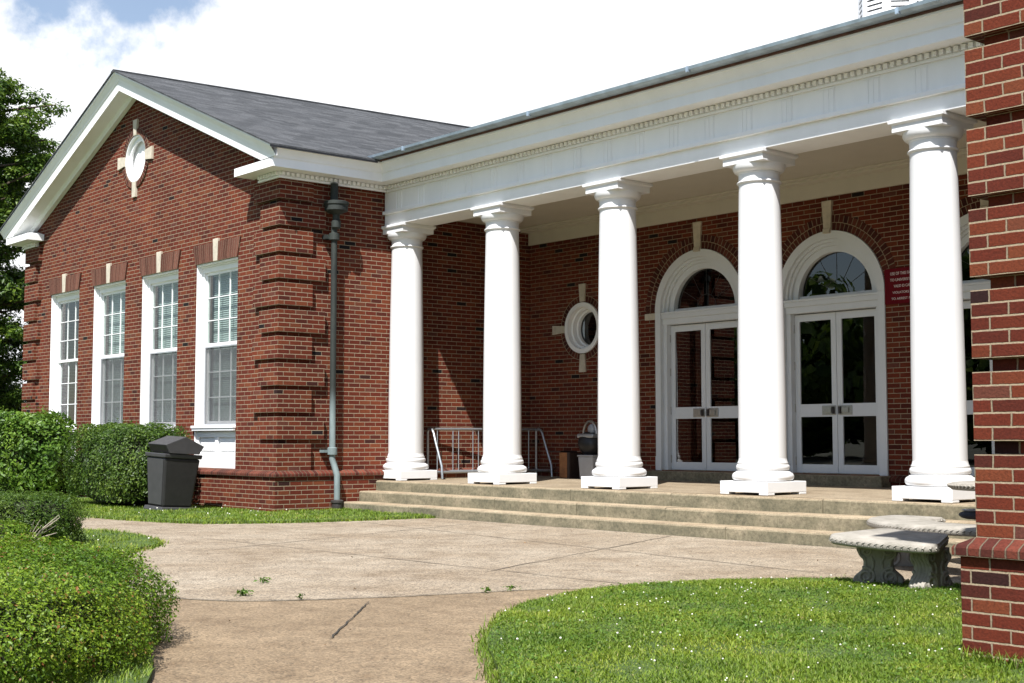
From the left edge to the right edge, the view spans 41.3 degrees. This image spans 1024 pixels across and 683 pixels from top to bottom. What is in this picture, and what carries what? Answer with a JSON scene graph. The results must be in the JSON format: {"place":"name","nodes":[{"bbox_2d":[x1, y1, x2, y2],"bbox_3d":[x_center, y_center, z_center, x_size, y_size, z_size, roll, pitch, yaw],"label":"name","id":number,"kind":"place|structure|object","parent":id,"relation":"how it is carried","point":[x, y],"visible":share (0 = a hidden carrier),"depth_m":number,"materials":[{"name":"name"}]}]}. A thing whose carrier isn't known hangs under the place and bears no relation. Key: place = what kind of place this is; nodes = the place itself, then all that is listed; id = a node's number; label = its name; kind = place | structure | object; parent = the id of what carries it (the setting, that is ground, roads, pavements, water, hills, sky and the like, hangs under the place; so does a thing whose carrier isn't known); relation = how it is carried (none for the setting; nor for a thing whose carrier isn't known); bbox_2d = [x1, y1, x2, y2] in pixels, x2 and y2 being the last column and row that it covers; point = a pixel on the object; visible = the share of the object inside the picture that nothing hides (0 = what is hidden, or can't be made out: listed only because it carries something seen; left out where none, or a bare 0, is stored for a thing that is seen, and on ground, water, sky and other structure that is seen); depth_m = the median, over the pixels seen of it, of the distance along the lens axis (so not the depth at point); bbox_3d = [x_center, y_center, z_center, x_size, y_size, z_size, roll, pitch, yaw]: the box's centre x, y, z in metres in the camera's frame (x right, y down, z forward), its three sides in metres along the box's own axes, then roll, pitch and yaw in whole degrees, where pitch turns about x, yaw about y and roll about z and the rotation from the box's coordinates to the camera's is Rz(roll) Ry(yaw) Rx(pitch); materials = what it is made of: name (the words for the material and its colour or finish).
{"place":"outdoors","nodes":[
{"label":"outdoors","id":0,"kind":"place"},
{"bbox_2d":[30,529,157,682],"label":"lawn","id":1,"kind":"structure","parent":0,"point":[148,679],"depth_m":13.54,"materials":[{"name":"plant"}]},
{"bbox_2d":[0,516,33,547],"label":"shrub","id":2,"kind":"object","parent":1,"relation":"on","point":[11,527],"visible":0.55,"depth_m":12.58,"materials":[{"name":"green plant"}]},
{"bbox_2d":[28,515,59,542],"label":"bare twigs","id":3,"kind":"object","parent":1,"relation":"on","point":[42,529],"visible":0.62,"depth_m":13.44,"materials":[{"name":"beige wood"}]},
{"bbox_2d":[0,487,90,542],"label":"shrub","id":4,"kind":"object","parent":1,"relation":"on","point":[29,507],"visible":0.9,"depth_m":13.73,"materials":[{"name":"green plant"}]},
{"bbox_2d":[0,527,181,682],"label":"clipped shrub","id":5,"kind":"object","parent":1,"relation":"on","point":[59,615],"visible":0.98,"depth_m":6.37,"materials":[{"name":"green plant"}]},
{"bbox_2d":[34,494,428,523],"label":"lawn","id":6,"kind":"structure","parent":0,"point":[223,521],"depth_m":18.80,"materials":[{"name":"plant"}]},
{"bbox_2d":[0,404,77,493],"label":"leafy bush","id":7,"kind":"object","parent":6,"relation":"on","point":[33,446],"visible":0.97,"depth_m":24.57,"materials":[{"name":"green plant"}]},
{"bbox_2d":[61,418,194,504],"bbox_3d":[-6.296,1.987,22.276,1.533,1.470,2.848,3,-5,-40],"label":"hedge bush","id":8,"kind":"object","parent":6,"relation":"on","point":[112,462],"visible":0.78,"depth_m":21.54,"materials":[{"name":"green plant"}]},
{"bbox_2d":[144,436,203,509],"bbox_3d":[-5.213,2.020,20.831,0.650,1.133,0.660,8,-6,-42],"label":"litter bin","id":9,"kind":"object","parent":6,"relation":"on","point":[172,468],"visible":0.96,"depth_m":20.62,"materials":[{"name":"grey plastic"}]},
{"bbox_2d":[145,589,577,682],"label":"walkway","id":10,"kind":"structure","parent":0,"point":[255,642],"depth_m":7.52,"materials":[{"name":"beige concrete"}]},
{"bbox_2d":[329,601,368,638],"bbox_3d":[-0.996,1.712,8.401,0.021,0.001,1.743,0,-4,1],"label":"pavement crack","id":11,"kind":"object","parent":10,"relation":"on","point":[347,621],"visible":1,"depth_m":8.18,"materials":[{"name":"grey concrete"}]},
{"bbox_2d":[503,585,520,590],"bbox_3d":[0.003,1.807,9.957,0.142,0.043,0.092,0,-4,-3],"label":"weed","id":12,"kind":"object","parent":10,"relation":"on","point":[511,586],"visible":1,"depth_m":9.94,"materials":[{"name":"green plant"}]},
{"bbox_2d":[174,589,558,600],"bbox_3d":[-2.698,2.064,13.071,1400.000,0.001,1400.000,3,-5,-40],"label":"ground","id":13,"kind":"structure","parent":0,"point":[405,596],"depth_m":9.70,"materials":[{"name":"grey concrete"}]},
{"bbox_2d":[0,67,70,413],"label":"tree","id":14,"kind":"object","parent":13,"relation":"on","point":[24,163],"visible":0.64,"depth_m":33.11,"materials":[{"name":"green plant"}]},
{"bbox_2d":[0,0,994,556],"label":"school building","id":15,"kind":"structure","parent":13,"relation":"on","point":[672,284],"depth_m":20.51,"materials":[{"name":"brick"}]},
{"bbox_2d":[49,273,81,459],"bbox_3d":[-8.802,0.528,26.848,0.280,3.734,1.610,3,-5,-40],"label":"window","id":16,"kind":"structure","parent":15,"relation":"in","point":[65,285],"depth_m":27.31,"materials":[{"name":"white paint"}]},
{"bbox_2d":[91,262,127,425],"bbox_3d":[-7.421,0.415,25.277,0.355,3.734,1.610,3,-5,-40],"label":"window","id":17,"kind":"structure","parent":15,"relation":"in","point":[109,274],"depth_m":25.65,"materials":[{"name":"white paint"}]},
{"bbox_2d":[139,250,180,435],"bbox_3d":[-6.064,0.301,23.678,0.355,3.734,1.610,3,-5,-40],"label":"window","id":18,"kind":"structure","parent":15,"relation":"in","point":[160,263],"depth_m":24.01,"materials":[{"name":"white paint"}]},
{"bbox_2d":[190,236,241,468],"bbox_3d":[-4.727,0.188,22.101,0.355,3.734,1.610,3,-5,-40],"label":"window","id":19,"kind":"structure","parent":15,"relation":"in","point":[217,436],"depth_m":22.32,"materials":[{"name":"white paint"}]},
{"bbox_2d":[426,428,552,478],"bbox_3d":[-0.347,1.842,22.485,2.202,0.827,0.502,3,-5,-34],"label":"bike rack","id":20,"kind":"object","parent":15,"relation":"on","point":[536,470],"visible":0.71,"depth_m":22.44,"materials":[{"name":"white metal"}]},
{"bbox_2d":[549,451,583,478],"bbox_3d":[0.904,2.005,22.116,0.370,0.445,0.475,3,-5,-40],"label":"wooden crate","id":21,"kind":"object","parent":15,"relation":"on","point":[569,464],"visible":0.88,"depth_m":21.90,"materials":[{"name":"brown wood"}]},
{"bbox_2d":[552,283,597,371],"bbox_3d":[1.273,-0.223,22.762,0.280,1.480,1.480,3,-5,-40],"label":"round window","id":22,"kind":"structure","parent":15,"relation":"in","point":[578,330],"depth_m":22.86,"materials":[{"name":"white paint"}]},
{"bbox_2d":[577,455,597,478],"bbox_3d":[1.285,1.994,21.550,0.360,0.385,0.360,3,-5,-40],"label":"grey bin","id":23,"kind":"object","parent":15,"relation":"on","point":[587,465],"visible":0.58,"depth_m":21.42,"materials":[{"name":"plastic"}]},
{"bbox_2d":[577,420,597,454],"bbox_3d":[1.246,1.540,21.631,0.364,0.576,0.431,3,-5,-40],"label":"black bag","id":24,"kind":"object","parent":23,"relation":"on","point":[588,443],"visible":0.86,"depth_m":21.50,"materials":[{"name":"plastic"}]},
{"bbox_2d":[645,221,738,481],"bbox_3d":[2.840,0.150,20.677,0.480,3.980,2.280,3,-5,-40],"label":"arched door","id":25,"kind":"structure","parent":15,"relation":"in","point":[696,365],"depth_m":20.87,"materials":[{"name":"white wood"}]},
{"bbox_2d":[782,200,895,487],"bbox_3d":[4.403,0.018,18.834,0.480,3.980,2.280,3,-5,-40],"label":"arched door","id":26,"kind":"structure","parent":15,"relation":"in","point":[836,362],"depth_m":18.89,"materials":[{"name":"white wood"}]},
{"bbox_2d":[884,267,909,304],"bbox_3d":[5.251,-0.750,17.877,0.025,0.475,0.785,3,-5,-40],"label":"notice sign","id":27,"kind":"object","parent":15,"relation":"attached to","point":[897,285],"visible":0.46,"depth_m":18.02,"materials":[{"name":"red metal"}]},
{"bbox_2d":[959,197,994,476],"bbox_3d":[6.039,-0.200,17.059,0.289,3.798,2.244,3,-5,-40],"label":"arched door","id":28,"kind":"structure","parent":15,"relation":"in","point":[969,284],"depth_m":17.33,"materials":[{"name":"white metal"}]},
{"bbox_2d":[951,0,1023,667],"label":"brick wing","id":29,"kind":"structure","parent":13,"relation":"on","point":[991,553],"depth_m":6.64,"materials":[{"name":"red brick"}]},
{"bbox_2d":[0,0,857,386],"label":"sky","id":30,"kind":"structure","parent":0,"point":[470,63],"materials":[{"name":"white"}]},
{"bbox_2d":[70,517,960,600],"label":"plaza pavement","id":31,"kind":"structure","parent":0,"point":[322,574],"depth_m":12.64,"materials":[{"name":"concrete"}]},
{"bbox_2d":[235,588,253,595],"bbox_3d":[-1.888,1.781,9.644,0.132,0.075,0.168,-1,-4,15],"label":"weed","id":32,"kind":"object","parent":31,"relation":"on","point":[242,592],"visible":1,"depth_m":9.62,"materials":[{"name":"green plant"}]},
{"bbox_2d":[253,577,271,582],"bbox_3d":[-1.924,1.845,10.511,0.138,0.055,0.149,3,-5,-40],"label":"weed","id":33,"kind":"object","parent":31,"relation":"on","point":[262,579],"visible":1,"depth_m":10.49,"materials":[{"name":"green plant"}]},
{"bbox_2d":[185,522,477,552],"bbox_3d":[-1.808,2.232,15.652,0.038,0.001,5.852,-2,-5,30],"label":"pavement joint","id":34,"kind":"object","parent":31,"relation":"on","point":[329,537],"visible":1,"depth_m":15.11,"materials":[{"name":"grey concrete"}]},
{"bbox_2d":[177,588,594,600],"bbox_3d":[-0.881,1.804,9.675,3.654,0.001,0.512,0,-4,-7],"label":"pavement joint","id":35,"kind":"object","parent":31,"relation":"on","point":[383,596],"visible":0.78,"depth_m":9.49,"materials":[{"name":"grey concrete"}]},
{"bbox_2d":[490,536,667,570],"bbox_3d":[0.813,2.077,13.488,0.042,0.001,4.701,-2,-5,26],"label":"pavement joint","id":36,"kind":"object","parent":31,"relation":"on","point":[577,553],"visible":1,"depth_m":13.19,"materials":[{"name":"grey concrete"}]},
{"bbox_2d":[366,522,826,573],"bbox_3d":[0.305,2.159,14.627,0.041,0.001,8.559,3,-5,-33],"label":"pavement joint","id":37,"kind":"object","parent":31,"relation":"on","point":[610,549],"visible":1,"depth_m":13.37,"materials":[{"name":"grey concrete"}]},
{"bbox_2d":[866,515,975,565],"bbox_3d":[3.623,1.755,11.694,0.992,0.404,2.153,1,-4,-8],"label":"curved bench","id":38,"kind":"object","parent":31,"relation":"on","point":[931,524],"visible":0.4,"depth_m":11.48,"materials":[{"name":"concrete"}]},
{"bbox_2d":[959,509,975,519],"bbox_3d":[4.077,1.527,12.009,0.180,0.096,0.260,3,-5,-40],"label":"dark cushion","id":39,"kind":"object","parent":38,"relation":"on","point":[968,513],"visible":0.72,"depth_m":11.96,"materials":[{"name":"fabric"}]},
{"bbox_2d":[947,481,974,490],"bbox_3d":[4.458,1.595,11.795,1.280,0.730,1.279,3,-5,-40],"label":"stone table","id":40,"kind":"object","parent":31,"relation":"on","point":[964,485],"visible":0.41,"depth_m":11.68,"materials":[{"name":"white stone"}]},
{"bbox_2d":[11,497,1023,682],"bbox_3d":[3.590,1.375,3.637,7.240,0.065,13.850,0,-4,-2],"label":"lawn","id":41,"kind":"structure","parent":0,"point":[826,650],"depth_m":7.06,"materials":[{"name":"plant"}]},
{"bbox_2d":[93,503,1020,682],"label":"clover","id":42,"kind":"object","parent":41,"relation":"on","point":[710,622],"depth_m":7.74,"materials":[{"name":"green plant"}]},
{"bbox_2d":[829,528,952,589],"bbox_3d":[2.860,1.609,10.018,0.698,0.407,0.862,3,-5,-40],"label":"curved bench","id":43,"kind":"object","parent":41,"relation":"on","point":[879,550],"visible":0.99,"depth_m":9.89,"materials":[{"name":"concrete"}]},
{"bbox_2d":[157,520,960,658],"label":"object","id":44,"kind":"object","parent":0,"point":[433,595],"visible":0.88,"depth_m":11.26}
]}

